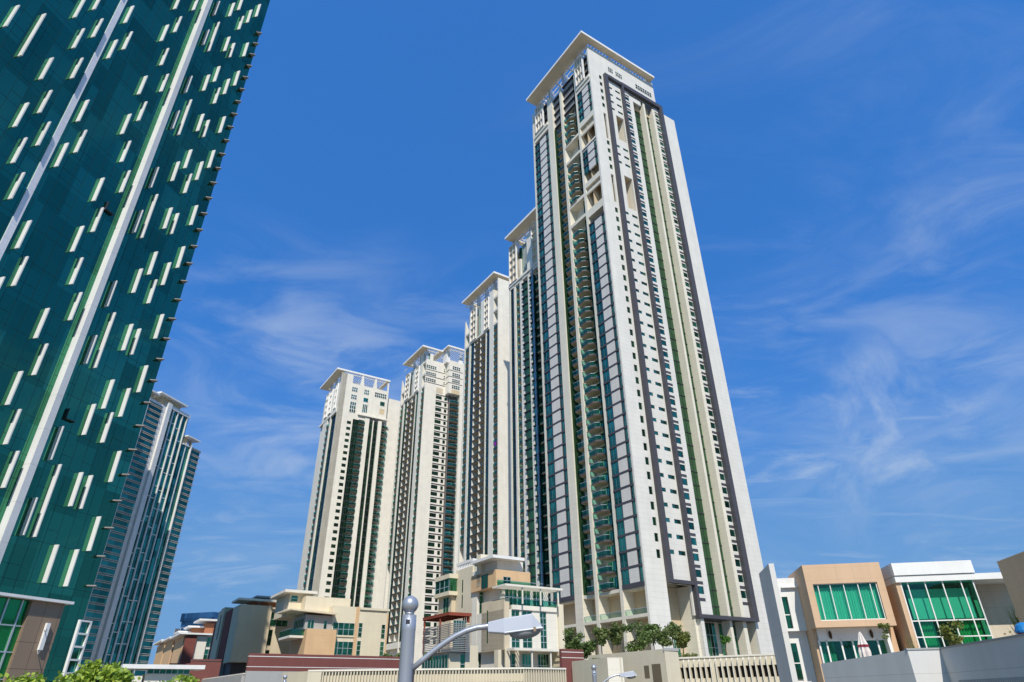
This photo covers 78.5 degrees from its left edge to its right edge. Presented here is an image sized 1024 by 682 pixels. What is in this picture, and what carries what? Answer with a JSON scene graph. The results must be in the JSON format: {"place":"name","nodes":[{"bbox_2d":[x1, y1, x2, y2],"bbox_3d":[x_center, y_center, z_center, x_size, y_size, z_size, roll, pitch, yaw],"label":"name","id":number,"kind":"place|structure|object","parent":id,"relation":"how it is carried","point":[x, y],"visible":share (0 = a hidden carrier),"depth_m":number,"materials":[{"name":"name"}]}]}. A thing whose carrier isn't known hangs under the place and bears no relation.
{"place":"outdoors","nodes":[
{"label":"outdoors","id":0,"kind":"place"},
{"bbox_2d":[0,592,73,681],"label":"office building","id":1,"kind":"structure","parent":0,"point":[28,627],"depth_m":42.90,"materials":[{"name":"brown stone"}]},
{"bbox_2d":[67,390,200,680],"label":"skyscraper","id":2,"kind":"structure","parent":0,"point":[124,605],"depth_m":308.98,"materials":[{"name":"teal glass"}]},
{"bbox_2d":[121,664,205,681],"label":"pavilion","id":3,"kind":"structure","parent":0,"point":[157,672],"depth_m":58.96,"materials":[{"name":"white paint"}]},
{"bbox_2d":[173,612,218,635],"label":"office block","id":4,"kind":"structure","parent":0,"point":[186,619],"depth_m":426.58,"materials":[{"name":"blue glass"}]},
{"bbox_2d":[208,595,293,675],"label":"apartment building","id":5,"kind":"structure","parent":0,"point":[241,631],"depth_m":129.93,"materials":[{"name":"concrete"}]},
{"bbox_2d":[266,630,272,644],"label":"narrow window","id":6,"kind":"structure","parent":5,"relation":"in","point":[270,631],"depth_m":129.84,"materials":[{"name":"green glass"}]},
{"bbox_2d":[270,613,287,626],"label":"window","id":7,"kind":"structure","parent":5,"relation":"in","point":[281,623],"depth_m":131.84,"materials":[{"name":"green glass"}]},
{"bbox_2d":[270,589,389,655],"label":"apartment building","id":8,"kind":"structure","parent":0,"point":[329,626],"depth_m":122.71,"materials":[{"name":"paint"}]},
{"bbox_2d":[291,595,297,601],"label":"top window","id":9,"kind":"structure","parent":8,"relation":"in","point":[293,598],"depth_m":124.64,"materials":[{"name":"green glass"}]},
{"bbox_2d":[293,618,303,629],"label":"side window","id":10,"kind":"structure","parent":8,"relation":"in","point":[298,623],"depth_m":121.24,"materials":[{"name":"green glass"}]},
{"bbox_2d":[307,620,313,628],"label":"small window","id":11,"kind":"structure","parent":8,"relation":"in","point":[310,625],"depth_m":118.80,"materials":[{"name":"green glass"}]},
{"bbox_2d":[332,622,354,635],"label":"large window","id":12,"kind":"structure","parent":8,"relation":"in","point":[342,628],"depth_m":121.85,"materials":[{"name":"green glass"}]},
{"bbox_2d":[334,641,352,654],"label":"large window","id":13,"kind":"structure","parent":8,"relation":"in","point":[341,648],"depth_m":120.33,"materials":[{"name":"green glass"}]},
{"bbox_2d":[356,641,360,654],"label":"narrow window","id":14,"kind":"structure","parent":8,"relation":"in","point":[358,642],"depth_m":121.60,"materials":[{"name":"green glass"}]},
{"bbox_2d":[358,623,362,636],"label":"narrow window","id":15,"kind":"structure","parent":8,"relation":"in","point":[360,624],"depth_m":123.18,"materials":[{"name":"green glass"}]},
{"bbox_2d":[379,642,383,655],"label":"narrow window","id":16,"kind":"structure","parent":8,"relation":"in","point":[381,643],"depth_m":123.89,"materials":[{"name":"green glass"}]},
{"bbox_2d":[381,625,384,637],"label":"narrow window","id":17,"kind":"structure","parent":8,"relation":"in","point":[383,626],"depth_m":125.40,"materials":[{"name":"green glass"}]},
{"bbox_2d":[297,367,399,608],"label":"skyscraper","id":18,"kind":"structure","parent":0,"point":[345,548],"depth_m":315.58,"materials":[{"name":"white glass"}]},
{"bbox_2d":[349,401,355,412],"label":"crown window","id":19,"kind":"structure","parent":18,"relation":"in","point":[352,408],"depth_m":332.61,"materials":[{"name":"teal glass"}]},
{"bbox_2d":[362,404,367,412],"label":"crown window","id":20,"kind":"structure","parent":18,"relation":"in","point":[364,408],"depth_m":336.08,"materials":[{"name":"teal glass"}]},
{"bbox_2d":[375,392,386,398],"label":"crown window","id":21,"kind":"structure","parent":18,"relation":"in","point":[379,395],"depth_m":344.64,"materials":[{"name":"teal glass"}]},
{"bbox_2d":[379,408,384,414],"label":"crown window","id":22,"kind":"structure","parent":18,"relation":"in","point":[381,411],"depth_m":340.95,"materials":[{"name":"white paint"}]},
{"bbox_2d":[383,345,463,670],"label":"skyscraper","id":23,"kind":"structure","parent":0,"point":[422,554],"depth_m":299.25,"materials":[{"name":"concrete"}]},
{"bbox_2d":[424,605,430,609],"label":"wide window","id":24,"kind":"structure","parent":23,"relation":"in","point":[426,607],"depth_m":269.98,"materials":[{"name":"green glass"}]},
{"bbox_2d":[425,597,431,601],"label":"wide window","id":25,"kind":"structure","parent":23,"relation":"in","point":[429,599],"depth_m":271.77,"materials":[{"name":"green glass"}]},
{"bbox_2d":[425,589,431,593],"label":"wide window","id":26,"kind":"structure","parent":23,"relation":"in","point":[429,591],"depth_m":273.36,"materials":[{"name":"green glass"}]},
{"bbox_2d":[426,573,432,577],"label":"wide window","id":27,"kind":"structure","parent":23,"relation":"in","point":[430,575],"depth_m":276.65,"materials":[{"name":"green glass"}]},
{"bbox_2d":[426,377,435,382],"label":"crown window","id":28,"kind":"structure","parent":23,"relation":"in","point":[427,379],"depth_m":320.88,"materials":[{"name":"grey glass"}]},
{"bbox_2d":[426,371,435,376],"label":"crown window","id":29,"kind":"structure","parent":23,"relation":"in","point":[427,372],"depth_m":322.49,"materials":[{"name":"grey glass"}]},
{"bbox_2d":[426,364,436,369],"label":"crown window","id":30,"kind":"structure","parent":23,"relation":"in","point":[428,366],"depth_m":324.39,"materials":[{"name":"grey glass"}]},
{"bbox_2d":[282,667,566,681],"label":"parking wall","id":31,"kind":"structure","parent":0,"point":[530,674],"depth_m":68.20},
{"bbox_2d":[421,612,477,670],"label":"terrace house","id":32,"kind":"structure","parent":0,"point":[461,653],"depth_m":91.48,"materials":[{"name":"beige concrete"}]},
{"bbox_2d":[458,271,511,565],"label":"skyscraper","id":33,"kind":"structure","parent":0,"point":[485,507],"depth_m":263.16,"materials":[{"name":"concrete"}]},
{"bbox_2d":[434,554,564,669],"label":"apartment building","id":34,"kind":"structure","parent":0,"point":[485,589],"depth_m":108.35,"materials":[{"name":"paint"}]},
{"bbox_2d":[443,597,448,612],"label":"lower door","id":35,"kind":"structure","parent":34,"relation":"in","point":[445,600],"depth_m":119.06,"materials":[{"name":"green glass"}]},
{"bbox_2d":[478,654,480,667],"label":"stair window","id":36,"kind":"structure","parent":34,"relation":"in","point":[479,655],"depth_m":107.40,"materials":[{"name":"green glass"}]},
{"bbox_2d":[479,596,482,612],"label":"stair window","id":37,"kind":"structure","parent":34,"relation":"in","point":[480,597],"depth_m":111.94,"materials":[{"name":"green glass"}]},
{"bbox_2d":[481,574,487,588],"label":"side window","id":38,"kind":"structure","parent":34,"relation":"in","point":[484,578],"depth_m":110.56,"materials":[{"name":"green glass"}]},
{"bbox_2d":[503,576,510,583],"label":"terrace door","id":39,"kind":"structure","parent":34,"relation":"in","point":[504,578],"depth_m":108.84,"materials":[{"name":"green glass"}]},
{"bbox_2d":[504,653,514,669],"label":"window frame","id":40,"kind":"structure","parent":34,"relation":"in","point":[512,655],"depth_m":103.16,"materials":[{"name":"green glass"}]},
{"bbox_2d":[505,589,516,605],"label":"terrace window","id":41,"kind":"structure","parent":34,"relation":"in","point":[510,594],"depth_m":107.73,"materials":[{"name":"green glass"}]},
{"bbox_2d":[511,610,519,647],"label":"window","id":42,"kind":"structure","parent":34,"relation":"in","point":[515,642],"depth_m":102.60,"materials":[{"name":"green glass"}]},
{"bbox_2d":[517,590,529,605],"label":"terrace window","id":43,"kind":"structure","parent":34,"relation":"in","point":[526,594],"depth_m":108.92,"materials":[{"name":"green glass"}]},
{"bbox_2d":[522,611,531,647],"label":"window","id":44,"kind":"structure","parent":34,"relation":"in","point":[527,643],"depth_m":103.66,"materials":[{"name":"green glass"}]},
{"bbox_2d":[522,654,533,666],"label":"window","id":45,"kind":"structure","parent":34,"relation":"in","point":[526,658],"depth_m":104.67,"materials":[{"name":"green glass"}]},
{"bbox_2d":[533,591,543,606],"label":"terrace window","id":46,"kind":"structure","parent":34,"relation":"in","point":[536,595],"depth_m":110.31,"materials":[{"name":"green glass"}]},
{"bbox_2d":[540,612,546,648],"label":"window","id":47,"kind":"structure","parent":34,"relation":"in","point":[542,614],"depth_m":106.06,"materials":[{"name":"green glass"}]},
{"bbox_2d":[538,654,548,667],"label":"window","id":48,"kind":"structure","parent":34,"relation":"in","point":[543,660],"depth_m":106.24,"materials":[{"name":"green glass"}]},
{"bbox_2d":[505,206,550,605],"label":"skyscraper","id":49,"kind":"structure","parent":0,"point":[529,530],"depth_m":212.64,"materials":[{"name":"concrete"}]},
{"bbox_2d":[145,0,1023,673],"label":"sky","id":50,"kind":"structure","parent":0,"point":[854,169],"materials":[{"name":"blue"}]},
{"bbox_2d":[526,31,773,659],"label":"skyscraper","id":51,"kind":"structure","parent":0,"point":[650,515],"depth_m":157.99,"materials":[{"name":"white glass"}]},
{"bbox_2d":[635,84,651,97],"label":"top window","id":52,"kind":"structure","parent":51,"relation":"in","point":[644,91],"depth_m":215.35,"materials":[{"name":"grey glass"}]},
{"bbox_2d":[674,624,680,656],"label":"base window","id":53,"kind":"structure","parent":51,"relation":"in","point":[679,652],"depth_m":126.20,"materials":[{"name":"teal glass"}]},
{"bbox_2d":[684,493,689,499],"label":"bay window","id":54,"kind":"structure","parent":51,"relation":"in","point":[686,495],"depth_m":141.16,"materials":[{"name":"teal glass"}]},
{"bbox_2d":[686,507,691,514],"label":"bay window","id":55,"kind":"structure","parent":51,"relation":"in","point":[689,511],"depth_m":139.50,"materials":[{"name":"teal glass"}]},
{"bbox_2d":[688,522,693,529],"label":"bay window","id":56,"kind":"structure","parent":51,"relation":"in","point":[691,526],"depth_m":137.89,"materials":[{"name":"teal glass"}]},
{"bbox_2d":[691,538,696,544],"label":"window","id":57,"kind":"structure","parent":51,"relation":"in","point":[693,540],"depth_m":136.25,"materials":[{"name":"teal glass"}]},
{"bbox_2d":[693,553,698,560],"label":"bay window","id":58,"kind":"structure","parent":51,"relation":"in","point":[696,558],"depth_m":134.60,"materials":[{"name":"teal glass"}]},
{"bbox_2d":[695,569,701,577],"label":"bay window","id":59,"kind":"structure","parent":51,"relation":"in","point":[698,572],"depth_m":132.95,"materials":[{"name":"teal glass"}]},
{"bbox_2d":[698,586,703,593],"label":"bay window","id":60,"kind":"structure","parent":51,"relation":"in","point":[700,588],"depth_m":131.34,"materials":[{"name":"teal glass"}]},
{"bbox_2d":[705,623,718,655],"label":"base window","id":61,"kind":"structure","parent":51,"relation":"in","point":[710,627],"depth_m":132.16,"materials":[{"name":"teal glass"}]},
{"bbox_2d":[718,623,725,654],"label":"base window","id":62,"kind":"structure","parent":51,"relation":"in","point":[719,625],"depth_m":134.27,"materials":[{"name":"teal glass"}]},
{"bbox_2d":[732,544,737,551],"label":"end window","id":63,"kind":"structure","parent":51,"relation":"in","point":[734,546],"depth_m":142.62,"materials":[{"name":"teal glass"}]},
{"bbox_2d":[732,624,739,654],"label":"base window","id":64,"kind":"structure","parent":51,"relation":"in","point":[734,628],"depth_m":135.95,"materials":[{"name":"teal glass"}]},
{"bbox_2d":[735,559,740,566],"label":"end window","id":65,"kind":"structure","parent":51,"relation":"in","point":[737,562],"depth_m":140.94,"materials":[{"name":"teal glass"}]},
{"bbox_2d":[738,575,742,581],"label":"end window","id":66,"kind":"structure","parent":51,"relation":"in","point":[740,578],"depth_m":139.31,"materials":[{"name":"teal glass"}]},
{"bbox_2d":[741,591,745,597],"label":"end window","id":67,"kind":"structure","parent":51,"relation":"in","point":[743,594],"depth_m":137.67,"materials":[{"name":"teal glass"}]},
{"bbox_2d":[904,632,917,647],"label":"ornamental grass","id":68,"kind":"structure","parent":0,"point":[911,642],"depth_m":45.10,"materials":[{"name":"beige plant"}]},
{"bbox_2d":[1002,604,1018,634],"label":"ornamental grass","id":69,"kind":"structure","parent":0,"point":[1015,618],"depth_m":45.02,"materials":[{"name":"green plant"}]},
{"bbox_3d":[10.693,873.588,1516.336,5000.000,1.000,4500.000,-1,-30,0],"label":"ground","id":70,"kind":"structure","parent":0,"visible":0},
{"bbox_2d":[0,671,45,681],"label":"street tree","id":71,"kind":"object","parent":70,"relation":"on","point":[25,678],"visible":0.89,"depth_m":17.67,"materials":[{"name":"green plant"}]},
{"bbox_2d":[30,671,84,681],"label":"street tree","id":72,"kind":"object","parent":70,"relation":"on","point":[62,678],"visible":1,"depth_m":16.70,"materials":[{"name":"green plant"}]},
{"bbox_2d":[67,659,123,681],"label":"street tree","id":73,"kind":"object","parent":70,"relation":"on","point":[90,671],"visible":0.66,"depth_m":18.39,"materials":[{"name":"green plant"}]},
{"bbox_2d":[91,664,140,681],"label":"street tree","id":74,"kind":"object","parent":70,"relation":"on","point":[115,673],"visible":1,"depth_m":17.95,"materials":[{"name":"green plant"}]},
{"bbox_2d":[0,0,269,681],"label":"office tower","id":75,"kind":"structure","parent":70,"relation":"on","point":[117,117],"depth_m":78.74,"materials":[{"name":"green glass"}]},
{"bbox_2d":[59,620,92,680],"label":"window","id":76,"kind":"structure","parent":75,"relation":"in","point":[77,646],"depth_m":61.49,"materials":[{"name":"white paint"}]},
{"bbox_2d":[147,673,200,681],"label":"street tree","id":77,"kind":"object","parent":70,"relation":"on","point":[186,678],"visible":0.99,"depth_m":20.06,"materials":[{"name":"green plant"}]},
{"bbox_2d":[153,618,216,664],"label":"terraced flats","id":78,"kind":"structure","parent":70,"relation":"on","point":[193,642],"depth_m":185.23,"materials":[{"name":"concrete"}]},
{"bbox_2d":[203,649,208,658],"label":"window","id":79,"kind":"structure","parent":78,"relation":"in","point":[206,652],"depth_m":181.74,"materials":[{"name":"green glass"}]},
{"bbox_2d":[206,637,211,646],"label":"window","id":80,"kind":"structure","parent":78,"relation":"in","point":[208,643],"depth_m":183.39,"materials":[{"name":"green glass"}]},
{"bbox_2d":[169,659,221,681],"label":"stepped wall","id":81,"kind":"structure","parent":70,"relation":"on","point":[212,668],"depth_m":96.58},
{"bbox_2d":[201,673,244,681],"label":"ramp wall","id":82,"kind":"structure","parent":70,"relation":"on","point":[235,678],"depth_m":83.56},
{"bbox_2d":[244,653,399,681],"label":"boundary wall","id":83,"kind":"structure","parent":70,"relation":"on","point":[263,667],"depth_m":82.48,"materials":[{"name":"brick"}]},
{"bbox_2d":[398,596,542,681],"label":"street lamp","id":84,"kind":"object","parent":70,"relation":"on","point":[526,626],"visible":1,"depth_m":9.36,"materials":[{"name":"grey"}]},
{"bbox_2d":[559,649,583,681],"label":"boundary wall","id":85,"kind":"structure","parent":70,"relation":"on","point":[567,657],"depth_m":78.06,"materials":[{"name":"brick"}]},
{"bbox_2d":[591,665,636,681],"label":"street lamp","id":86,"kind":"object","parent":70,"relation":"on","point":[630,675],"visible":1,"depth_m":29.82,"materials":[{"name":"grey"}]},
{"bbox_2d":[572,648,779,681],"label":"boundary wall","id":87,"kind":"structure","parent":70,"relation":"on","point":[664,665],"depth_m":72.07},
{"bbox_2d":[562,627,584,649],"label":"terrace tree","id":88,"kind":"object","parent":87,"relation":"on","point":[574,642],"visible":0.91,"depth_m":86.22,"materials":[{"name":"green plant"}]},
{"bbox_2d":[581,639,597,658],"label":"terrace tree","id":89,"kind":"object","parent":87,"relation":"on","point":[590,646],"visible":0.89,"depth_m":84.58,"materials":[{"name":"green plant"}]},
{"bbox_2d":[591,626,609,653],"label":"terrace tree","id":90,"kind":"object","parent":87,"relation":"on","point":[602,634],"visible":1,"depth_m":84.29,"materials":[{"name":"green plant"}]},
{"bbox_2d":[607,621,625,652],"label":"terrace tree","id":91,"kind":"object","parent":87,"relation":"on","point":[615,637],"visible":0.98,"depth_m":84.98,"materials":[{"name":"green plant"}]},
{"bbox_2d":[623,621,653,651],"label":"terrace tree","id":92,"kind":"object","parent":87,"relation":"on","point":[643,639],"visible":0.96,"depth_m":84.35,"materials":[{"name":"green plant"}]},
{"bbox_2d":[641,622,661,649],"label":"terrace tree","id":93,"kind":"object","parent":87,"relation":"on","point":[650,627],"visible":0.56,"depth_m":86.20,"materials":[{"name":"green plant"}]},
{"bbox_2d":[653,629,673,647],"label":"terrace tree","id":94,"kind":"object","parent":87,"relation":"on","point":[659,636],"visible":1,"depth_m":81.89,"materials":[{"name":"green plant"}]},
{"bbox_2d":[663,621,683,647],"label":"terrace tree","id":95,"kind":"object","parent":87,"relation":"on","point":[672,627],"visible":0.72,"depth_m":83.70,"materials":[{"name":"green plant"}]},
{"bbox_2d":[673,631,690,653],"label":"terrace tree","id":96,"kind":"object","parent":87,"relation":"on","point":[684,639],"visible":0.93,"depth_m":83.00,"materials":[{"name":"green plant"}]},
{"bbox_2d":[681,652,697,656],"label":"shrub","id":97,"kind":"object","parent":87,"relation":"on","point":[689,655],"visible":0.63,"depth_m":76.11,"materials":[{"name":"green plant"}]},
{"bbox_2d":[719,635,730,654],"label":"terrace tree","id":98,"kind":"object","parent":87,"relation":"on","point":[724,640],"visible":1,"depth_m":79.37,"materials":[{"name":"green plant"}]},
{"bbox_2d":[759,563,816,681],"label":"villa","id":99,"kind":"object","parent":70,"relation":"on","point":[787,625],"visible":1,"depth_m":53.64,"materials":[{"name":"white paint"}]},
{"bbox_2d":[781,597,792,628],"bbox_3d":[23.591,23.334,53.835,0.560,2.496,0.100,-6,-30,8],"label":"window","id":100,"kind":"structure","parent":99,"relation":"in","point":[784,599],"depth_m":53.83,"materials":[{"name":"green glass"}]},
{"bbox_2d":[790,643,803,678],"bbox_3d":[23.644,26.561,52.082,0.560,2.640,0.100,-6,-30,8],"label":"window","id":101,"kind":"structure","parent":99,"relation":"in","point":[796,657],"depth_m":52.06,"materials":[{"name":"green glass"}]},
{"bbox_2d":[788,562,898,681],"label":"villa","id":102,"kind":"object","parent":70,"relation":"on","point":[844,605],"visible":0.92,"depth_m":50.97,"materials":[{"name":"white"}]},
{"bbox_2d":[813,582,885,620],"bbox_3d":[27.206,21.078,50.749,4.964,2.772,0.110,-6,-30,8],"label":"window","id":103,"kind":"structure","parent":102,"relation":"in","point":[865,582],"depth_m":50.64,"materials":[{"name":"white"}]},
{"bbox_2d":[818,638,883,662],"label":"terrace doors","id":104,"kind":"structure","parent":102,"relation":"in","point":[826,641],"depth_m":50.14,"materials":[{"name":"white"}]},
{"bbox_2d":[821,633,1023,681],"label":"garden wall","id":105,"kind":"structure","parent":70,"relation":"on","point":[1000,659],"depth_m":38.48,"materials":[{"name":"white-grey painted plaster"}]},
{"bbox_2d":[857,632,871,656],"bbox_3d":[25.898,23.086,45.907,0.812,3.300,0.812,-12,-32,19],"label":"parasol","id":106,"kind":"object","parent":105,"relation":"on","point":[863,648],"visible":0.83,"depth_m":46.01,"materials":[{"name":"fabric"}]},
{"bbox_2d":[877,623,890,650],"bbox_3d":[27.524,22.665,45.476,0.925,4.170,1.013,-16,-33,25],"label":"sapling","id":107,"kind":"object","parent":105,"relation":"on","point":[886,626],"visible":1,"depth_m":46.13,"materials":[{"name":"green plant"}]},
{"bbox_2d":[937,620,963,644],"bbox_3d":[31.206,21.910,44.231,1.726,4.169,2.071,-2,-30,3],"label":"garden shrub","id":108,"kind":"object","parent":105,"relation":"on","point":[946,633],"visible":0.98,"depth_m":44.37,"materials":[{"name":"green plant"}]},
{"bbox_2d":[1014,622,1023,633],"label":"planter","id":109,"kind":"object","parent":105,"relation":"on","point":[1019,627],"visible":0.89,"depth_m":33.54,"materials":[{"name":"blue plastic"}]},
{"bbox_2d":[881,560,1016,650],"bbox_3d":[36.208,25.737,49.071,10.000,15.216,6.790,-6,-30,8],"label":"villa","id":110,"kind":"object","parent":70,"relation":"on","point":[926,599],"visible":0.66,"depth_m":49.83,"materials":[{"name":"white"}]},
{"bbox_2d":[900,580,992,647],"bbox_3d":[33.691,22.119,48.086,5.350,6.976,0.120,-6,-30,8],"label":"window","id":111,"kind":"structure","parent":110,"relation":"in","point":[953,619],"depth_m":48.52,"materials":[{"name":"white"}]},
{"bbox_2d":[997,551,1023,621],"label":"villa","id":112,"kind":"object","parent":70,"relation":"on","point":[1011,568],"visible":1,"depth_m":43.67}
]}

